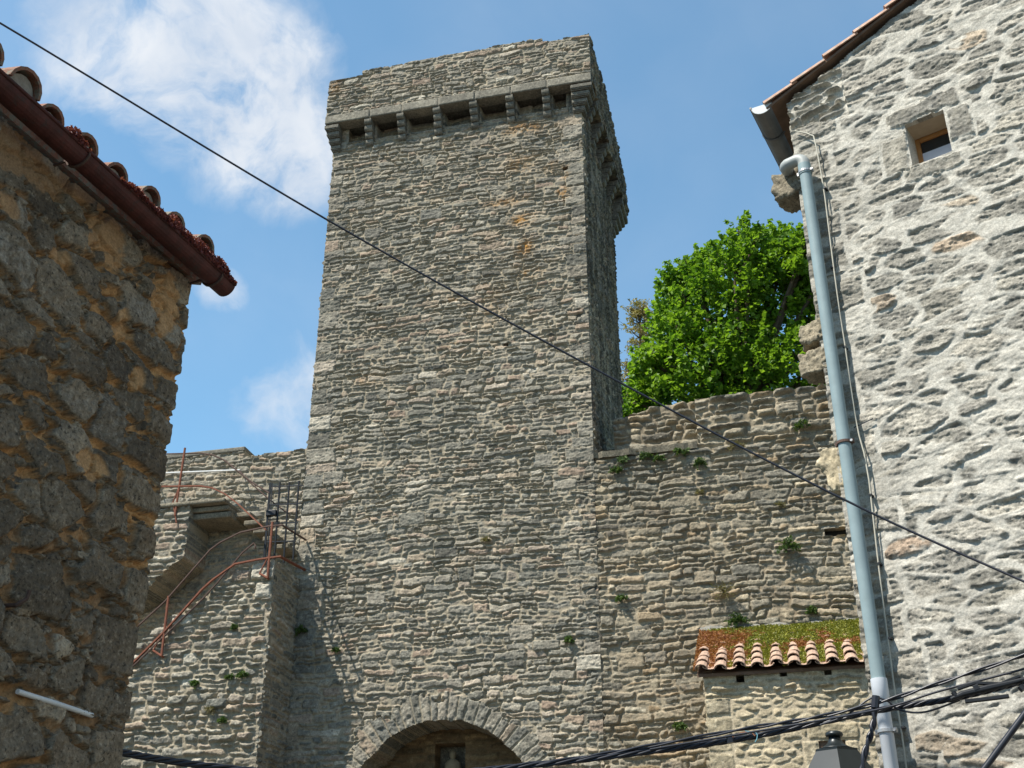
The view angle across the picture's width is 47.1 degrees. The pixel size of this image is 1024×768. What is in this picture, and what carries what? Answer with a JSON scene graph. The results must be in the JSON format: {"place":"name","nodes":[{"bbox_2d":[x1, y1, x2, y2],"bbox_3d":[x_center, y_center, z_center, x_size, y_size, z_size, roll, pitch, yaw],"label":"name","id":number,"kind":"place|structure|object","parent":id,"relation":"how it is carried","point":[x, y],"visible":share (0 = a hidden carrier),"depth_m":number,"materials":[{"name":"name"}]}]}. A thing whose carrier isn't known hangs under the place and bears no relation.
{"place":"outdoors","nodes":[
{"label":"outdoors","id":0,"kind":"place"},
{"bbox_2d":[0,43,236,767],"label":"stone house","id":1,"kind":"structure","parent":0,"point":[103,269],"depth_m":4.47,"materials":[{"name":"stone"}]},
{"bbox_2d":[66,125,237,284],"bbox_3d":[-1.512,-0.739,4.976,0.106,0.103,1.160,-10,-29,18],"label":"stonecrop","id":2,"kind":"object","parent":1,"relation":"on","point":[201,246],"visible":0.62,"depth_m":5.05,"materials":[{"name":"plant"}]},
{"bbox_2d":[122,682,1023,767],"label":"twisted cable","id":3,"kind":"object","parent":1,"relation":"attached to","point":[127,753],"visible":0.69,"depth_m":6.55,"materials":[{"name":"black rubber"}]},
{"bbox_2d":[726,731,757,743],"bbox_3d":[1.287,1.979,6.581,0.178,0.065,0.043,-5,-28,10],"label":"cable tie","id":4,"kind":"object","parent":3,"relation":"attached to","point":[730,740],"visible":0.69,"depth_m":6.57,"materials":[{"name":"grey plastic"}]},
{"bbox_2d":[521,653,1023,764],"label":"cable pair","id":5,"kind":"object","parent":3,"relation":"attached to","point":[861,707],"visible":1,"depth_m":6.54},
{"bbox_2d":[650,668,1023,750],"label":"cable","id":6,"kind":"object","parent":5,"relation":"attached to","point":[842,716],"visible":0.95,"depth_m":6.42,"materials":[{"name":"black rubber"}]},
{"bbox_2d":[859,695,879,767],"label":"drop cable","id":7,"kind":"object","parent":5,"relation":"hanging from","point":[875,701],"visible":0.99,"depth_m":6.40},
{"bbox_2d":[820,697,959,725],"bbox_3d":[2.066,1.782,6.447,0.753,0.142,0.020,-8,-29,15],"label":"tie wire","id":8,"kind":"object","parent":3,"relation":"attached to","point":[895,707],"visible":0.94,"depth_m":6.42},
{"bbox_2d":[950,674,1023,703],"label":"anchor clamp","id":9,"kind":"object","parent":3,"relation":"attached to","point":[990,686],"visible":1,"depth_m":6.17,"materials":[{"name":"black metal"}]},
{"bbox_2d":[0,0,890,455],"label":"sky","id":10,"kind":"structure","parent":0,"point":[248,81],"materials":[{"name":"blue"}]},
{"bbox_2d":[283,33,628,767],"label":"stone tower","id":11,"kind":"structure","parent":0,"point":[449,429],"depth_m":20.65,"materials":[{"name":"stone"}]},
{"bbox_2d":[294,623,308,637],"bbox_3d":[-3.470,4.070,19.373,0.256,0.237,0.177,0,-28,0],"label":"wall fern","id":12,"kind":"object","parent":11,"relation":"attached to","point":[300,628],"depth_m":19.38,"materials":[{"name":"green plant"}]},
{"bbox_2d":[331,646,340,652],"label":"wall fern","id":13,"kind":"object","parent":11,"relation":"attached to","point":[335,649],"depth_m":19.09,"materials":[{"name":"green plant"}]},
{"bbox_2d":[444,750,460,767],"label":"statue","id":14,"kind":"object","parent":11,"relation":"in","point":[452,762],"visible":1,"depth_m":18.69,"materials":[{"name":"stone"}]},
{"bbox_2d":[480,536,490,542],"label":"dry wall plant","id":15,"kind":"object","parent":11,"relation":"attached to","point":[487,540],"visible":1,"depth_m":19.34,"materials":[{"name":"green plant"}]},
{"bbox_2d":[563,635,574,643],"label":"wall fern","id":16,"kind":"object","parent":11,"relation":"attached to","point":[569,639],"depth_m":18.23,"materials":[{"name":"green plant"}]},
{"bbox_2d":[0,22,1023,582],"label":"overhead wire","id":17,"kind":"object","parent":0,"point":[522,328],"visible":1,"depth_m":7.60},
{"bbox_2d":[618,298,672,404],"bbox_3d":[3.587,4.341,32.555,2.821,15.794,2.709,-18,-33,31],"label":"dry tree","id":18,"kind":"object","parent":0,"point":[638,314],"visible":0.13,"depth_m":35.48,"materials":[{"name":"plant"}]},
{"bbox_2d":[621,209,825,417],"bbox_3d":[6.659,2.037,28.337,8.556,15.967,4.717,0,-28,0],"label":"maple tree","id":19,"kind":"object","parent":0,"point":[738,348],"visible":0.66,"depth_m":29.69,"materials":[{"name":"green plant"}]},
{"bbox_2d":[749,0,1023,767],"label":"stone house","id":20,"kind":"structure","parent":0,"point":[892,132],"depth_m":7.83,"materials":[{"name":"stone"}]},
{"bbox_2d":[808,730,871,767],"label":"street lantern","id":21,"kind":"object","parent":20,"relation":"attached to","point":[835,751],"visible":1,"depth_m":8.19,"materials":[{"name":"grey metal"}]},
{"bbox_2d":[915,128,951,163],"bbox_3d":[3.101,-1.668,8.542,0.283,0.373,0.040,-19,-33,32],"label":"window","id":22,"kind":"structure","parent":20,"relation":"in","point":[931,146],"depth_m":8.59,"materials":[{"name":"brown wood"}]},
{"bbox_2d":[981,709,1023,767],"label":"stay cable","id":23,"kind":"object","parent":20,"relation":"attached to","point":[1003,742],"visible":1,"depth_m":5.67,"materials":[{"name":"grey metal"}]},
{"label":"ground","id":24,"kind":"structure","parent":0,"visible":0},
{"bbox_2d":[121,498,301,767],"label":"stone staircase","id":25,"kind":"structure","parent":24,"relation":"on","point":[206,647],"depth_m":18.57,"materials":[{"name":"grey stone"}]},
{"bbox_2d":[188,679,199,689],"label":"wall fern","id":26,"kind":"object","parent":25,"relation":"attached to","point":[194,683],"depth_m":18.29,"materials":[{"name":"green plant"}]},
{"bbox_2d":[203,706,215,714],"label":"dry wall plant","id":27,"kind":"object","parent":25,"relation":"attached to","point":[209,709],"visible":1,"depth_m":18.04,"materials":[{"name":"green plant"}]},
{"bbox_2d":[133,522,306,666],"bbox_3d":[-4.907,3.524,19.145,2.838,2.498,1.075,0,-28,0],"label":"stair railing","id":28,"kind":"object","parent":25,"relation":"on","point":[224,572],"visible":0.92,"depth_m":19.00,"materials":[{"name":"metal"}]},
{"bbox_2d":[263,481,303,562],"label":"iron gate","id":29,"kind":"structure","parent":28,"relation":"attached to","point":[270,513],"depth_m":19.90,"materials":[{"name":"brown metal"}]},
{"bbox_2d":[216,716,226,722],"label":"wall fern","id":30,"kind":"object","parent":25,"relation":"attached to","point":[222,719],"depth_m":17.92,"materials":[{"name":"green plant"}]},
{"bbox_2d":[161,448,289,529],"bbox_3d":[-5.092,1.876,20.315,2.654,1.694,0.350,-6,-28,12],"label":"stair railing","id":31,"kind":"object","parent":25,"relation":"on","point":[179,485],"visible":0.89,"depth_m":20.29,"materials":[{"name":"metal"}]},
{"bbox_2d":[224,673,233,679],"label":"wall fern","id":32,"kind":"object","parent":25,"relation":"attached to","point":[229,676],"depth_m":18.21,"materials":[{"name":"green plant"}]},
{"bbox_2d":[230,623,238,629],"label":"wall fern","id":33,"kind":"object","parent":25,"relation":"attached to","point":[234,626],"depth_m":18.59,"materials":[{"name":"green plant"}]},
{"bbox_2d":[235,669,249,678],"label":"wall fern","id":34,"kind":"object","parent":25,"relation":"attached to","point":[241,674],"depth_m":18.17,"materials":[{"name":"green plant"}]},
{"bbox_2d":[137,447,307,640],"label":"rampart wall","id":35,"kind":"structure","parent":24,"relation":"on","point":[264,470],"depth_m":20.85,"materials":[{"name":"stone"}]},
{"bbox_2d":[166,469,239,473],"bbox_3d":[-5.742,1.653,21.206,1.981,0.159,0.365,-6,-28,12],"label":"white rail","id":36,"kind":"object","parent":35,"relation":"attached to","point":[201,471],"visible":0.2,"depth_m":20.99,"materials":[{"name":"metal"}]},
{"bbox_2d":[593,384,858,767],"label":"rampart wall","id":37,"kind":"structure","parent":24,"relation":"on","point":[671,544],"depth_m":18.43,"materials":[{"name":"stone"}]},
{"bbox_2d":[608,464,622,473],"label":"wall fern","id":38,"kind":"object","parent":37,"relation":"attached to","point":[618,469],"depth_m":19.34,"materials":[{"name":"green plant"}]},
{"bbox_2d":[614,594,627,601],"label":"wall fern","id":39,"kind":"object","parent":37,"relation":"attached to","point":[621,597],"depth_m":18.34,"materials":[{"name":"green plant"}]},
{"bbox_2d":[617,455,629,465],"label":"wall fern","id":40,"kind":"object","parent":37,"relation":"attached to","point":[623,459],"depth_m":19.39,"materials":[{"name":"green plant"}]},
{"bbox_2d":[637,451,653,460],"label":"wall fern","id":41,"kind":"object","parent":37,"relation":"attached to","point":[643,454],"depth_m":19.33,"materials":[{"name":"green plant"}]},
{"bbox_2d":[652,454,665,461],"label":"wall fern","id":42,"kind":"object","parent":37,"relation":"attached to","point":[659,457],"depth_m":19.26,"materials":[{"name":"green plant"}]},
{"bbox_2d":[672,721,687,730],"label":"wall fern","id":43,"kind":"object","parent":37,"relation":"attached to","point":[678,726],"depth_m":17.24,"materials":[{"name":"green plant"}]},
{"bbox_2d":[673,447,689,456],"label":"wall fern","id":44,"kind":"object","parent":37,"relation":"attached to","point":[679,451],"depth_m":19.21,"materials":[{"name":"green plant"}]},
{"bbox_2d":[694,489,704,495],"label":"dry wall plant","id":45,"kind":"object","parent":37,"relation":"attached to","point":[701,491],"visible":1,"depth_m":18.84,"materials":[{"name":"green plant"}]},
{"bbox_2d":[693,457,707,469],"bbox_3d":[3.047,1.288,19.048,0.222,0.238,0.172,11,-30,-20],"label":"wall fern","id":46,"kind":"object","parent":37,"relation":"attached to","point":[698,461],"depth_m":19.04,"materials":[{"name":"green plant"}]},
{"bbox_2d":[704,580,736,606],"bbox_3d":[3.170,3.178,17.867,0.542,0.464,0.356,0,-28,0],"label":"dry wall plant","id":47,"kind":"object","parent":37,"relation":"attached to","point":[723,591],"visible":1,"depth_m":17.93,"materials":[{"name":"green plant"}]},
{"bbox_2d":[726,440,746,450],"bbox_3d":[3.626,0.992,19.018,0.360,0.223,0.171,-12,-30,22],"label":"dry wall plant","id":48,"kind":"object","parent":37,"relation":"attached to","point":[741,444],"visible":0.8,"depth_m":19.02,"materials":[{"name":"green plant"}]},
{"bbox_2d":[723,611,752,627],"bbox_3d":[3.392,3.574,17.701,0.433,0.320,0.228,0,-28,0],"label":"wall fern","id":49,"kind":"object","parent":37,"relation":"attached to","point":[734,620],"depth_m":17.72,"materials":[{"name":"green plant"}]},
{"bbox_2d":[774,501,787,507],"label":"dry wall plant","id":50,"kind":"object","parent":37,"relation":"attached to","point":[780,503],"visible":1,"depth_m":18.43,"materials":[{"name":"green plant"}]},
{"bbox_2d":[775,535,803,553],"bbox_3d":[4.253,2.468,18.031,0.421,0.284,0.294,-9,-29,17],"label":"wall fern","id":51,"kind":"object","parent":37,"relation":"attached to","point":[791,544],"depth_m":18.01,"materials":[{"name":"green plant"}]},
{"bbox_2d":[793,418,810,431],"bbox_3d":[4.662,0.655,18.922,0.279,0.206,0.184,0,-28,0],"label":"wall fern","id":52,"kind":"object","parent":37,"relation":"attached to","point":[800,425],"depth_m":18.90,"materials":[{"name":"green plant"}]},
{"bbox_2d":[805,605,816,613],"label":"wall fern","id":53,"kind":"object","parent":37,"relation":"attached to","point":[812,609],"depth_m":17.55,"materials":[{"name":"green plant"}]},
{"bbox_2d":[694,618,878,767],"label":"lean to house","id":54,"kind":"structure","parent":24,"relation":"on","point":[761,692],"depth_m":15.48,"materials":[{"name":"stone"}]},
{"bbox_2d":[693,624,860,670],"bbox_3d":[4.188,3.628,16.529,3.198,1.058,1.746,-7,-28,12],"label":"stonecrop","id":55,"kind":"object","parent":54,"relation":"on","point":[709,639],"visible":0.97,"depth_m":16.77,"materials":[{"name":"plant"}]},
{"bbox_2d":[704,618,862,667],"bbox_3d":[4.205,3.624,16.527,3.192,1.083,1.767,-6,-28,12],"label":"moss","id":56,"kind":"object","parent":54,"relation":"on","point":[849,627],"visible":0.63,"depth_m":16.78,"materials":[{"name":"green plant"}]},
{"bbox_2d":[819,740,844,748],"bbox_3d":[4.139,4.896,15.083,0.351,0.585,0.223,0,-28,0],"label":"window","id":57,"kind":"structure","parent":54,"relation":"in","point":[821,743],"depth_m":15.16,"materials":[{"name":"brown wood"}]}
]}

